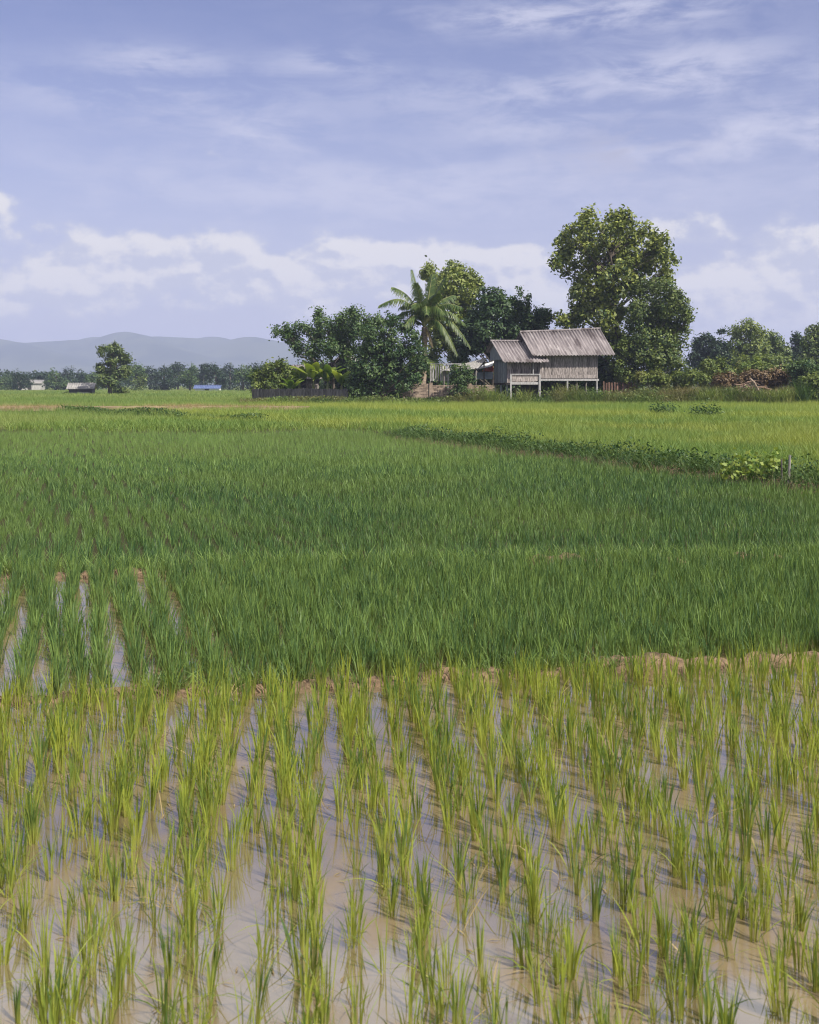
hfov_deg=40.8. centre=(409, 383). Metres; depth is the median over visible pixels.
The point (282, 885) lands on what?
rice clump
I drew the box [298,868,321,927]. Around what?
rice clump
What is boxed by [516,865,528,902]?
rice clump
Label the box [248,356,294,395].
leafy bush
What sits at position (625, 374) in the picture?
leafy bush
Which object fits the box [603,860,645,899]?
rice clump
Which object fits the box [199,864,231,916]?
rice clump
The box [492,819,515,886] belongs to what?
rice clump
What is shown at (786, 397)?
reed clump
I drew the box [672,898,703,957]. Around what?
rice clump
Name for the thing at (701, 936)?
rice clump
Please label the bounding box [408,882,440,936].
rice clump
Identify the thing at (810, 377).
shrub
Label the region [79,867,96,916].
rice clump
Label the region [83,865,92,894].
rice clump
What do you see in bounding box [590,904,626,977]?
rice clump
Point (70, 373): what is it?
distant tree
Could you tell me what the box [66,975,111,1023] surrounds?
rice clump
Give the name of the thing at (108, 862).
rice clump
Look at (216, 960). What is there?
rice clump
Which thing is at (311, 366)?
banana plant
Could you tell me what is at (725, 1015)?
rice clump
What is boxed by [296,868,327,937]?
rice clump
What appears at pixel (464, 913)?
rice clump
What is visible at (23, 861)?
rice clump
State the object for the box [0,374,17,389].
distant tree
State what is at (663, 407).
weed clump
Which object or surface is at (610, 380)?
shrub
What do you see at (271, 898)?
rice clump
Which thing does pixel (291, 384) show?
banana plant
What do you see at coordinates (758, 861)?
rice clump
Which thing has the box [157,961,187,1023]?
rice clump
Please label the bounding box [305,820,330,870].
rice clump
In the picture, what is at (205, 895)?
rice clump
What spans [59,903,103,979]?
rice clump
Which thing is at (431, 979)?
rice clump
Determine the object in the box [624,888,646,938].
rice clump
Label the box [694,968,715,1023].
rice clump
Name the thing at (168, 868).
rice clump
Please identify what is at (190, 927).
rice clump
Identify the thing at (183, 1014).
rice clump
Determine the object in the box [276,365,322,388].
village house
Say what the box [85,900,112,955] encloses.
rice clump
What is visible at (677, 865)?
rice clump
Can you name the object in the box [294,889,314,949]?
rice clump
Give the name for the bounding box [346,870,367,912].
rice clump
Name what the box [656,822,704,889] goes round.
rice clump
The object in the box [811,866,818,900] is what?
rice clump
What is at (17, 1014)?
rice clump
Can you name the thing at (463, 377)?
leafy bush
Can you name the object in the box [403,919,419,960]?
rice clump
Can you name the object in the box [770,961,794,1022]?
rice clump
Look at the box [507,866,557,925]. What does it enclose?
rice clump
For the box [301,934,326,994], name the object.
rice clump
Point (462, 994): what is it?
rice clump
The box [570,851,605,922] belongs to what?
rice clump
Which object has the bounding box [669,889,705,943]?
rice clump
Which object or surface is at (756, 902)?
rice clump
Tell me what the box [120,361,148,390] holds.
distant tree
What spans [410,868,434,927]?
rice clump
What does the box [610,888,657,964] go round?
rice clump
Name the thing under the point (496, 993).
rice clump
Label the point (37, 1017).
rice clump
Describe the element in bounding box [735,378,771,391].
branch heap
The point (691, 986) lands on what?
rice clump
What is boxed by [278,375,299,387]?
banana plant
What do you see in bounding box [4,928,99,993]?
rice clump
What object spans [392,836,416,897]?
rice clump
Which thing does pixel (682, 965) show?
rice clump
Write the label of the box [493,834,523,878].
rice clump
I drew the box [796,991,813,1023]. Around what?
rice clump
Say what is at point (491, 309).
dark dome tree
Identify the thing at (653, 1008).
rice clump
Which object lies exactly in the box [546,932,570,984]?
rice clump
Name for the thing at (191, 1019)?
rice clump
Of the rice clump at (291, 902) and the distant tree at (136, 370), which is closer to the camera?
the rice clump at (291, 902)
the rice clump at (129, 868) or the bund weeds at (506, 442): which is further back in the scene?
the bund weeds at (506, 442)
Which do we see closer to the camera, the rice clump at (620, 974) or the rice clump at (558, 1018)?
the rice clump at (558, 1018)
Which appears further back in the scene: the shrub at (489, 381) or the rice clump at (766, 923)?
the shrub at (489, 381)
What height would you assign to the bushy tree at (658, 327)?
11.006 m
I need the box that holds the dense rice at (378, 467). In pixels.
[0,425,818,571]
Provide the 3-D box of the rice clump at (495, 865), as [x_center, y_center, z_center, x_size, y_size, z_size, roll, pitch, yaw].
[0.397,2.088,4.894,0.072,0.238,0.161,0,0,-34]
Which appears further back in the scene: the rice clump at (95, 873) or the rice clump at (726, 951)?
the rice clump at (95, 873)
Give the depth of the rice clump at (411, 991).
3.86 m
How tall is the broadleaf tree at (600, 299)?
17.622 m
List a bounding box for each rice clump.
[0,831,13,868]
[0,831,22,898]
[0,838,13,887]
[0,838,61,881]
[0,863,45,918]
[0,893,20,965]
[2,813,29,880]
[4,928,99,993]
[6,823,30,867]
[6,871,32,934]
[8,909,55,967]
[13,979,23,1023]
[15,982,77,1023]
[17,891,29,926]
[21,945,41,999]
[30,871,48,899]
[31,928,67,1019]
[39,975,61,1023]
[40,833,57,880]
[41,938,77,1023]
[45,828,63,873]
[47,990,71,1023]
[49,885,78,936]
[51,897,99,966]
[52,952,90,1023]
[56,856,86,906]
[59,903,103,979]
[65,948,95,1011]
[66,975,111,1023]
[74,876,118,939]
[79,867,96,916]
[80,845,93,891]
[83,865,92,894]
[84,839,103,880]
[84,846,138,901]
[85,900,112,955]
[91,874,168,922]
[95,827,116,882]
[95,892,122,945]
[98,923,174,1009]
[100,968,133,1023]
[105,846,131,898]
[105,911,137,979]
[108,908,152,960]
[110,822,159,877]
[119,822,145,879]
[120,929,150,974]
[123,951,232,1022]
[124,860,146,903]
[126,939,194,1012]
[132,821,174,881]
[138,838,180,908]
[138,980,199,1023]
[141,875,168,929]
[144,879,226,942]
[153,827,183,889]
[154,970,198,1023]
[157,903,186,978]
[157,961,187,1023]
[166,822,179,868]
[166,995,193,1023]
[170,843,213,898]
[170,859,211,902]
[171,814,216,868]
[171,931,273,1005]
[172,926,194,972]
[173,913,188,954]
[174,814,203,885]
[174,874,206,949]
[174,898,241,945]
[179,972,219,1023]
[184,853,202,924]
[184,915,228,979]
[187,880,200,925]
[188,822,213,866]
[193,967,219,1020]
[197,873,233,930]
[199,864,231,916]
[202,836,218,879]
[203,925,260,1008]
[208,931,223,984]
[211,807,252,872]
[223,980,279,1023]
[238,859,286,931]
[243,907,279,959]
[250,919,300,983]
[252,1000,276,1023]
[256,835,283,880]
[256,843,300,893]
[256,954,300,1023]
[257,907,298,983]
[260,877,287,913]
[264,852,296,894]
[272,891,336,958]
[281,835,311,900]
[283,872,302,914]
[283,920,350,1001]
[284,818,302,870]
[290,838,330,908]
[291,931,332,1006]
[293,969,316,1023]
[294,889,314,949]
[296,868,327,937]
[296,892,306,921]
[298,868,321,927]
[298,972,328,1023]
[300,843,334,892]
[300,1003,335,1023]
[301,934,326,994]
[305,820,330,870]
[305,890,333,948]
[307,832,326,879]
[308,973,332,1023]
[310,922,331,982]
[312,998,324,1023]
[313,972,332,1022]
[332,950,383,1023]
[337,845,413,889]
[339,886,362,960]
[341,960,369,1012]
[343,870,369,946]
[343,883,378,936]
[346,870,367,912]
[349,837,368,876]
[353,908,415,975]
[368,845,398,897]
[372,825,392,882]
[375,971,426,1023]
[381,897,431,958]
[382,917,484,990]
[384,874,400,917]
[386,923,458,1006]
[388,868,398,911]
[391,824,413,884]
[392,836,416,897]
[394,811,418,865]
[399,865,425,909]
[401,849,435,903]
[402,955,428,1014]
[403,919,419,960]
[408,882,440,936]
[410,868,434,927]
[410,917,447,973]
[410,978,444,1023]
[414,845,433,892]
[418,871,448,928]
[419,883,435,927]
[420,991,439,1023]
[428,959,456,1023]
[429,829,490,899]
[429,957,483,1023]
[433,829,471,887]
[441,929,460,973]
[445,817,477,872]
[445,954,490,1019]
[450,970,480,1023]
[452,874,475,924]
[457,913,497,967]
[461,966,480,1023]
[466,881,560,950]
[467,958,503,1022]
[470,809,509,866]
[472,991,507,1023]
[473,817,492,868]
[475,953,496,993]
[483,834,513,880]
[489,998,521,1023]
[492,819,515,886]
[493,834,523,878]
[494,986,508,1023]
[495,907,558,970]
[497,893,522,917]
[498,854,524,904]
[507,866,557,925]
[510,902,524,957]
[510,939,557,1006]
[511,906,550,971]
[512,979,559,1023]
[516,835,551,879]
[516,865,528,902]
[516,866,563,919]
[524,828,549,884]
[527,850,545,908]
[536,903,558,954]
[539,943,574,1023]
[542,878,589,933]
[544,895,575,949]
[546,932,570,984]
[548,826,579,876]
[552,948,564,989]
[553,987,578,1023]
[560,913,591,982]
[564,900,606,954]
[568,972,585,1019]
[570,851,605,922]
[572,846,590,896]
[582,968,630,1023]
[583,815,610,864]
[583,834,614,875]
[584,962,597,1008]
[587,983,621,1023]
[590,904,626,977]
[592,915,643,989]
[595,985,607,1023]
[602,815,621,865]
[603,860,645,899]
[603,861,634,907]
[604,842,618,882]
[606,841,621,881]
[607,972,684,1023]
[608,919,647,1003]
[609,839,651,912]
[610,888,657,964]
[613,1002,636,1023]
[616,811,659,878]
[622,929,684,995]
[623,873,696,930]
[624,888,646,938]
[625,868,641,912]
[628,817,644,863]
[633,878,672,945]
[640,851,661,896]
[648,939,720,1023]
[652,902,738,961]
[652,906,717,985]
[653,897,679,957]
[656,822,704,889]
[665,923,691,986]
[666,822,739,887]
[667,822,702,877]
[669,810,691,863]
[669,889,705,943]
[670,838,706,879]
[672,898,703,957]
[673,930,690,981]
[678,913,763,973]
[683,908,725,1000]
[694,861,719,919]
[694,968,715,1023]
[695,814,717,874]
[695,866,754,940]
[696,977,720,1023]
[696,980,743,1023]
[701,946,765,1023]
[707,819,734,879]
[710,966,741,1023]
[711,828,735,887]
[723,849,750,903]
[729,792,763,863]
[731,865,756,918]
[736,851,764,919]
[742,856,781,930]
[745,880,801,942]
[746,941,809,1015]
[747,881,765,922]
[750,835,764,875]
[751,872,816,931]
[753,841,779,893]
[755,921,794,996]
[757,860,777,896]
[760,925,787,975]
[765,960,818,1008]
[770,892,807,957]
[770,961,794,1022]
[772,847,797,913]
[775,836,802,886]
[777,829,818,870]
[783,908,817,973]
[783,919,799,958]
[786,837,818,876]
[792,940,818,992]
[796,928,818,981]
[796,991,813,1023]
[800,809,818,870]
[806,851,818,883]
[810,908,818,951]
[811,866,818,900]
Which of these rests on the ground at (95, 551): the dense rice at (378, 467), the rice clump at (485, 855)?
the dense rice at (378, 467)
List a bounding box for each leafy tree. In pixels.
[685,331,720,369]
[706,337,735,368]
[724,317,771,386]
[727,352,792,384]
[763,329,793,388]
[789,331,802,364]
[796,322,818,368]
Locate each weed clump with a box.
[647,401,679,413]
[684,398,724,415]
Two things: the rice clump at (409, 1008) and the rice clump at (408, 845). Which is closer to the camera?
the rice clump at (409, 1008)
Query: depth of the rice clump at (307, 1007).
3.58 m
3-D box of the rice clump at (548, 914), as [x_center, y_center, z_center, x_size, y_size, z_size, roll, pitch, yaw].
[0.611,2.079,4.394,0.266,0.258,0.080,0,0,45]
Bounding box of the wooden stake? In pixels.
[787,455,790,482]
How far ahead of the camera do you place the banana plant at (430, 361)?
90.50 m
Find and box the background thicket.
[664,362,799,389]
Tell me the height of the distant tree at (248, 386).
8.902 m
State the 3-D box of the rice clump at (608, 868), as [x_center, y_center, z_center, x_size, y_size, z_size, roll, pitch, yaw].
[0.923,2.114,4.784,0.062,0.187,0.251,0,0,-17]
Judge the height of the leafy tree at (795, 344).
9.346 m
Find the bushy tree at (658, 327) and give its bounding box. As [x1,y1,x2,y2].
[615,274,697,386]
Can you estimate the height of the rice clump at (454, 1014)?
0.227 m
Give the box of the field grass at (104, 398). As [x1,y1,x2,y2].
[0,389,607,429]
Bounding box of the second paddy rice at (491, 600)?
[0,539,818,693]
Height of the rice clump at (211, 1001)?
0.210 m
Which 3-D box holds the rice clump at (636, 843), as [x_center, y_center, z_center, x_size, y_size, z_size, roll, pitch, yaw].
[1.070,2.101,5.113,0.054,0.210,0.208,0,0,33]
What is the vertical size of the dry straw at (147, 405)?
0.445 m
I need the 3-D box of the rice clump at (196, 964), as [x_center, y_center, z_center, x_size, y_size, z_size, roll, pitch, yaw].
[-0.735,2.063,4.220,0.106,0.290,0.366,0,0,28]
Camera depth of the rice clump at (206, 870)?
4.88 m
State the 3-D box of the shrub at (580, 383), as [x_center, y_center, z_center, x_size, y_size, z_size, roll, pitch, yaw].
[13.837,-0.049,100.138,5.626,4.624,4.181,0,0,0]
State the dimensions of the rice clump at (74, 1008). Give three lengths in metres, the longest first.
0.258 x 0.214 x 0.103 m
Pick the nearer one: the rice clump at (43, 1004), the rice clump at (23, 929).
the rice clump at (43, 1004)
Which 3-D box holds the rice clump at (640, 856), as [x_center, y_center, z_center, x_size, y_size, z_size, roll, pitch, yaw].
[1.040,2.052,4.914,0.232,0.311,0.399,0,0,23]
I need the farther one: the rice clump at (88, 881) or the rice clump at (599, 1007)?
the rice clump at (88, 881)
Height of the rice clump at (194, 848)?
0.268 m
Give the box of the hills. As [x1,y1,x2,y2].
[0,332,645,384]
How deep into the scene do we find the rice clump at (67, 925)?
4.38 m
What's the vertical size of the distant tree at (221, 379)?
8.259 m
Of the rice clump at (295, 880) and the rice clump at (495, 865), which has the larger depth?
the rice clump at (495, 865)
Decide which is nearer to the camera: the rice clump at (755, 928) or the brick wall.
the rice clump at (755, 928)
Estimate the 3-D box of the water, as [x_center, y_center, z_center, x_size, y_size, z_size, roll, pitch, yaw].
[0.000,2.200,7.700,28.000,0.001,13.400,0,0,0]
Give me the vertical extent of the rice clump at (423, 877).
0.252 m
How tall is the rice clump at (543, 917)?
0.289 m
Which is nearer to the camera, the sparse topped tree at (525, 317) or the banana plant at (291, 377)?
the banana plant at (291, 377)
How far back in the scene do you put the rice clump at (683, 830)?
5.05 m
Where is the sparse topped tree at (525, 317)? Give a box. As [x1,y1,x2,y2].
[507,285,555,336]
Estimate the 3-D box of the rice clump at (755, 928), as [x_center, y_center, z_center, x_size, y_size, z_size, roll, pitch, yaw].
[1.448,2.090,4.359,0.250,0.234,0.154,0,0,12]
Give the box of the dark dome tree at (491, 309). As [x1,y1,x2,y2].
[449,285,520,390]
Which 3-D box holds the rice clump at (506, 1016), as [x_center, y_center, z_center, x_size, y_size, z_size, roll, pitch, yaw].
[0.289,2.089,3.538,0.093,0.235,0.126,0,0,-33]
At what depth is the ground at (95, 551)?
19.26 m
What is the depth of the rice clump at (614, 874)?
4.86 m
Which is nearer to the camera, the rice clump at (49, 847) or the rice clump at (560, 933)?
the rice clump at (560, 933)
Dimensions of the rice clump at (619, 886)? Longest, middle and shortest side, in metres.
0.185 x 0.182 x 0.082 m
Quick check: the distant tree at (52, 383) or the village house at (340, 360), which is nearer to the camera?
the village house at (340, 360)
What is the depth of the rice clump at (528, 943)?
4.12 m
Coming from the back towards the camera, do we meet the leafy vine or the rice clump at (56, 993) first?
the leafy vine
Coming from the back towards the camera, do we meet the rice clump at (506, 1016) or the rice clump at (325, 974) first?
the rice clump at (325, 974)
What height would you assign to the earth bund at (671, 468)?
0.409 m
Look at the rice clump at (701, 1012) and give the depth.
3.67 m
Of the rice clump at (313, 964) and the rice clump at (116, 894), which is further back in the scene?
the rice clump at (116, 894)
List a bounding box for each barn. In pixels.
[18,380,44,389]
[193,385,222,390]
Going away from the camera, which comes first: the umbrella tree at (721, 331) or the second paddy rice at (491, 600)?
the second paddy rice at (491, 600)
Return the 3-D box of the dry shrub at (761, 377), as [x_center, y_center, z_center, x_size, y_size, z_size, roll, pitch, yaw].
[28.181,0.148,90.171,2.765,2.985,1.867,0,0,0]
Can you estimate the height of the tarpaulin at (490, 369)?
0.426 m
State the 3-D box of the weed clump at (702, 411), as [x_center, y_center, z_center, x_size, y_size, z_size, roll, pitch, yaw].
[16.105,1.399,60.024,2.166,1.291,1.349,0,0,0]
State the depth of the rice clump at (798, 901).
4.43 m
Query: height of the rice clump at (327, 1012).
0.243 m
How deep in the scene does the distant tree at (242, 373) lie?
264.28 m
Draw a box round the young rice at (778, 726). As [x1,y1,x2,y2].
[0,636,818,1023]
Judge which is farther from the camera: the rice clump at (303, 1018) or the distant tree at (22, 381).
the distant tree at (22, 381)
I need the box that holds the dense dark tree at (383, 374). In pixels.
[345,310,429,397]
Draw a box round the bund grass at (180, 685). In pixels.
[0,539,818,703]
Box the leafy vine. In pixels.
[717,442,791,484]
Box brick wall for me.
[400,382,494,400]
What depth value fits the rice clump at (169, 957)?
4.09 m
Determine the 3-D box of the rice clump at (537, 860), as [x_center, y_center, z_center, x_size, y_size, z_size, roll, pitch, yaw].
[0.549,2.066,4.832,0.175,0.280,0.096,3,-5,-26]
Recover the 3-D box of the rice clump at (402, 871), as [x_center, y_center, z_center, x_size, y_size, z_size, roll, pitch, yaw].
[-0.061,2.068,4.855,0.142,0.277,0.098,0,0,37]
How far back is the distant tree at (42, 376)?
317.14 m
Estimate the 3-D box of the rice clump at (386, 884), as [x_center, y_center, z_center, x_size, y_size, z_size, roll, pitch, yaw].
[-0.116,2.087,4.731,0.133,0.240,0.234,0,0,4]
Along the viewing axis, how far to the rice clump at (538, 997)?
3.89 m
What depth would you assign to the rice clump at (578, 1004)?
3.81 m
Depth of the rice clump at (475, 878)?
4.71 m
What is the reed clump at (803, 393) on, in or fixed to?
on the ground at (95, 551)
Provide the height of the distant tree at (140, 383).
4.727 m
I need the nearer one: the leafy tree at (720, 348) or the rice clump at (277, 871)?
the rice clump at (277, 871)
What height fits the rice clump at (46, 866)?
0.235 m
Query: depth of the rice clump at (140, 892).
4.66 m
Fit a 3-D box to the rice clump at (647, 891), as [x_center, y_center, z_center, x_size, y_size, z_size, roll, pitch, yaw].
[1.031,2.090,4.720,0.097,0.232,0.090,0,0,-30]
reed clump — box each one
[483,388,511,402]
[507,388,535,403]
[693,385,727,403]
[750,387,775,403]
[767,385,800,403]
[783,375,817,402]
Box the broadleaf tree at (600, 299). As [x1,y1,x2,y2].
[545,203,681,391]
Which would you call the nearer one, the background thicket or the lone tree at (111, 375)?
the lone tree at (111, 375)
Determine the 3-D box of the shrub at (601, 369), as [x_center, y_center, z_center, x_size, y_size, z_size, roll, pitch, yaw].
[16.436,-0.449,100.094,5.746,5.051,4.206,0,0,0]
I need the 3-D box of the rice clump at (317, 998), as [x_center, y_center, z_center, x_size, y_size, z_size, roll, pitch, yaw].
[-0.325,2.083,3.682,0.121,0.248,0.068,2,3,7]
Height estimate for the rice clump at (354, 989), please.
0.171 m
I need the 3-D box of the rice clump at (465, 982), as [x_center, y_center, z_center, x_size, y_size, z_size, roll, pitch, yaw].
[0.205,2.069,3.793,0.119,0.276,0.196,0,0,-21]
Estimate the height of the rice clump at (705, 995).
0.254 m
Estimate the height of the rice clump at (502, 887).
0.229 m
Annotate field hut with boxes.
[66,382,97,394]
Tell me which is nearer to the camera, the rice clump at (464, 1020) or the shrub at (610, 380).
the rice clump at (464, 1020)
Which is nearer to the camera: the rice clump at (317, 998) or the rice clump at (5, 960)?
the rice clump at (317, 998)
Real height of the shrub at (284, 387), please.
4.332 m
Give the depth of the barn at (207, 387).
230.56 m
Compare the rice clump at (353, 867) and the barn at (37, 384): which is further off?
the barn at (37, 384)
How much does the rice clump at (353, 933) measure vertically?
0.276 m
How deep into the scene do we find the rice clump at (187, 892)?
4.49 m
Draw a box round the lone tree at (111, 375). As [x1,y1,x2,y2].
[93,340,135,393]
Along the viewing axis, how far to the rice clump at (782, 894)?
4.58 m
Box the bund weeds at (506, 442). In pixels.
[366,422,818,491]
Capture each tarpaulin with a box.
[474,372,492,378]
[477,361,493,369]
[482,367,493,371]
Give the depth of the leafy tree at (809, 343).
139.85 m
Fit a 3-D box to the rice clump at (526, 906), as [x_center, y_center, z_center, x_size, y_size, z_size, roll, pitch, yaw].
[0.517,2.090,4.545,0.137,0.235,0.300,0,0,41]
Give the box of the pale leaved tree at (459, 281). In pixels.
[418,255,484,367]
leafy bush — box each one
[112,384,130,393]
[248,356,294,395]
[447,362,476,396]
[602,335,687,389]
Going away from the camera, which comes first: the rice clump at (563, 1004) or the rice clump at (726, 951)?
the rice clump at (563, 1004)
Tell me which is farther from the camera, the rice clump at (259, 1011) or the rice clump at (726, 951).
the rice clump at (726, 951)
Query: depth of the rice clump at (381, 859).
4.85 m
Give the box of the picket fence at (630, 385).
[603,381,634,394]
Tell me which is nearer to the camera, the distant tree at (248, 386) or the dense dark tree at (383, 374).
the dense dark tree at (383, 374)
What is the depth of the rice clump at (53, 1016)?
3.50 m
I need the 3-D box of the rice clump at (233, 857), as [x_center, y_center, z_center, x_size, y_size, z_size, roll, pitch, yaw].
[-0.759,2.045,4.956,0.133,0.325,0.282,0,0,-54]
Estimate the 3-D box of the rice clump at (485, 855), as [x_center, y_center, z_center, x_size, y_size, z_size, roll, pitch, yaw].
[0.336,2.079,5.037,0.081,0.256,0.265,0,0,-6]
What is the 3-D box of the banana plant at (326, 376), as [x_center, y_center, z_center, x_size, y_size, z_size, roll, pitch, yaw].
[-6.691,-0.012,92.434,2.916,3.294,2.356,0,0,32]
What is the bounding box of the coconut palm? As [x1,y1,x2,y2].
[378,270,470,386]
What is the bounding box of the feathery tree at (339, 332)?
[267,303,375,388]
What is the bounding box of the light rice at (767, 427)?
[1,398,818,477]
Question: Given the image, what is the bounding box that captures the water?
[0,573,818,1023]
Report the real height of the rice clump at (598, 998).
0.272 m
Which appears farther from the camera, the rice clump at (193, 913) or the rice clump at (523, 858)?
the rice clump at (523, 858)
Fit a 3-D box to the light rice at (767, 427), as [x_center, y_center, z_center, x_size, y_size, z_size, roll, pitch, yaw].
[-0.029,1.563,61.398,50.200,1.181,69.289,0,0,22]
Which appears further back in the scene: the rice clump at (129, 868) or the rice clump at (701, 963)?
the rice clump at (129, 868)
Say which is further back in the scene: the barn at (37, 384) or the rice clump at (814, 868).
the barn at (37, 384)
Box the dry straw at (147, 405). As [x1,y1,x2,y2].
[0,401,301,409]
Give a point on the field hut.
(90, 388)
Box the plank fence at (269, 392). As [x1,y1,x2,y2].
[252,388,347,399]
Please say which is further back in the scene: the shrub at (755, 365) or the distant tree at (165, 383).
the distant tree at (165, 383)
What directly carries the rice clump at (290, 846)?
on the water
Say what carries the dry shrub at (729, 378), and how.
on the ground at (95, 551)
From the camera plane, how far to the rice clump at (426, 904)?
4.44 m
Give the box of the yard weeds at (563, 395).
[238,382,818,404]
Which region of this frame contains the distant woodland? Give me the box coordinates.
[0,368,788,388]
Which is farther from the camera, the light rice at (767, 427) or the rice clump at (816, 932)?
the light rice at (767, 427)
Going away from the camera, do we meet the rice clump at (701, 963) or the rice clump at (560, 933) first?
the rice clump at (701, 963)
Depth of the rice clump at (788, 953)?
4.22 m
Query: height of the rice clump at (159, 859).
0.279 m
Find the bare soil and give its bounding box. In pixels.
[0,406,307,410]
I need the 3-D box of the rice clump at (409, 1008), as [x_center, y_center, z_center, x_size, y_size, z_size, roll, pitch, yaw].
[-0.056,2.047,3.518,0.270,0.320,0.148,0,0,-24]
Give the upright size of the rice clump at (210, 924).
0.248 m
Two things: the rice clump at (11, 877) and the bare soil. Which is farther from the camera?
the bare soil
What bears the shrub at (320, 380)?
on the ground at (95, 551)
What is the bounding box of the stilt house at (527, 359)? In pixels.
[486,327,614,399]
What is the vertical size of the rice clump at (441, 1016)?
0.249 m
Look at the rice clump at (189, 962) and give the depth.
4.12 m
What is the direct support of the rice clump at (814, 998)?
on the water
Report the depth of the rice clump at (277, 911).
4.44 m
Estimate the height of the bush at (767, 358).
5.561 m
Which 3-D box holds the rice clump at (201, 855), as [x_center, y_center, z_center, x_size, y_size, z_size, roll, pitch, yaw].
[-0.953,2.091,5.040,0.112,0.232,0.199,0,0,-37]
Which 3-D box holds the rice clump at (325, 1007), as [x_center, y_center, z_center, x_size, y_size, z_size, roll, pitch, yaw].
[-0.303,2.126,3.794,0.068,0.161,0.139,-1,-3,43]
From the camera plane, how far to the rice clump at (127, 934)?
4.19 m
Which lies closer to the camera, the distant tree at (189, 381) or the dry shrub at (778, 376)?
the dry shrub at (778, 376)
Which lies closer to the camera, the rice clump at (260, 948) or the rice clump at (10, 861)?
the rice clump at (260, 948)
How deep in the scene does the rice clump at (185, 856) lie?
4.86 m
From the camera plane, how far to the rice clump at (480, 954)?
4.16 m
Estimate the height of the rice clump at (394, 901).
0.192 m
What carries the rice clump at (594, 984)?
on the water
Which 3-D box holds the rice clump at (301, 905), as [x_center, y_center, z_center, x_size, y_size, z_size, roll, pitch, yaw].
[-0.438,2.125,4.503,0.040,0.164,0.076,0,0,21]
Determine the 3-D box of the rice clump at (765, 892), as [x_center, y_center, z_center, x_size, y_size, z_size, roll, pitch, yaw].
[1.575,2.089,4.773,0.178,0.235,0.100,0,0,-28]
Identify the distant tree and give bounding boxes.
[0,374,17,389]
[8,368,33,390]
[27,371,50,389]
[42,367,72,389]
[58,365,75,385]
[72,368,90,382]
[83,371,101,389]
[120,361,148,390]
[130,373,147,390]
[142,365,162,389]
[149,364,175,390]
[168,361,186,388]
[175,363,200,389]
[195,363,210,384]
[201,362,229,389]
[221,362,240,389]
[231,364,252,390]
[245,362,264,389]
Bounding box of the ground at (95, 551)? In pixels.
[0,385,818,573]
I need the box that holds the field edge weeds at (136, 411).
[55,405,271,420]
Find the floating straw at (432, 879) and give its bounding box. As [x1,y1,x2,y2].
[0,665,818,1023]
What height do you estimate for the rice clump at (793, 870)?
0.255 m
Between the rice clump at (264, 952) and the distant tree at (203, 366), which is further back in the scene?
the distant tree at (203, 366)
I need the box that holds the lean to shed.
[430,357,487,394]
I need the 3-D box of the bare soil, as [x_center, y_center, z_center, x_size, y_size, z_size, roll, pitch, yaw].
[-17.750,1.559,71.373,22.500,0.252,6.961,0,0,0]
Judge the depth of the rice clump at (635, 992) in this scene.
3.92 m
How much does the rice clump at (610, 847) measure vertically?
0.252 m
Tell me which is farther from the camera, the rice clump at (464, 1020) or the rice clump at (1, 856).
the rice clump at (1, 856)
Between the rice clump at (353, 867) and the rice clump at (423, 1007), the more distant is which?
the rice clump at (353, 867)
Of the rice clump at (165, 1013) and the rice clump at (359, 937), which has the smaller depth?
the rice clump at (165, 1013)
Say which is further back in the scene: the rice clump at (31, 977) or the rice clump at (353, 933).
the rice clump at (353, 933)
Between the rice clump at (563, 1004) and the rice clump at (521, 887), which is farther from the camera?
the rice clump at (521, 887)
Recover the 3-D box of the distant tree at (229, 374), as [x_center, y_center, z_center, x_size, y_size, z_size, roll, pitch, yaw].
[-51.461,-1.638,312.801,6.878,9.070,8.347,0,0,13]
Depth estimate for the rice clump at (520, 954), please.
4.13 m
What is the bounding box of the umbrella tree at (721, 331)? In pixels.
[716,325,728,340]
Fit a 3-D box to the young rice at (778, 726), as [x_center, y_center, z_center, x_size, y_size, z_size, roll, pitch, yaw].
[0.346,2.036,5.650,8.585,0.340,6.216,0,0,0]
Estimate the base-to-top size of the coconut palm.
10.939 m
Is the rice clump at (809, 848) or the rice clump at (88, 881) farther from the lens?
the rice clump at (809, 848)
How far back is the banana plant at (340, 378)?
91.05 m
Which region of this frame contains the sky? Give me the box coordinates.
[0,0,818,371]
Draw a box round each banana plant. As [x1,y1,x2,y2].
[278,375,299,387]
[280,378,303,388]
[291,360,331,388]
[291,366,307,387]
[312,364,345,388]
[331,369,351,388]
[427,359,458,386]
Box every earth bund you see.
[0,552,818,578]
[0,651,818,706]
[395,436,817,495]
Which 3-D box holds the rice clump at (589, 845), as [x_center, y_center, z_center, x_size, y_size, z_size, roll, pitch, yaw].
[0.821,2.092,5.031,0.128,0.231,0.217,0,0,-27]
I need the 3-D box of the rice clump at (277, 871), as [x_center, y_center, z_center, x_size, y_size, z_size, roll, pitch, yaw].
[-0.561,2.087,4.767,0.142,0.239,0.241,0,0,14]
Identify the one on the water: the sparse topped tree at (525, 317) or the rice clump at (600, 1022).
the rice clump at (600, 1022)
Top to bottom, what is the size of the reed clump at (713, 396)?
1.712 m
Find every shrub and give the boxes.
[245,365,304,389]
[295,356,329,388]
[319,360,356,395]
[343,362,404,398]
[387,356,442,396]
[426,374,472,396]
[448,356,487,386]
[481,362,499,392]
[498,381,546,396]
[543,381,590,389]
[564,356,613,393]
[589,356,640,391]
[631,366,674,389]
[670,367,711,390]
[698,354,736,383]
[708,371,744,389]
[733,357,772,387]
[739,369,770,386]
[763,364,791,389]
[784,358,818,386]
[793,369,818,400]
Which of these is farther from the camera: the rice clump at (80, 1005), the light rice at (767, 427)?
the light rice at (767, 427)

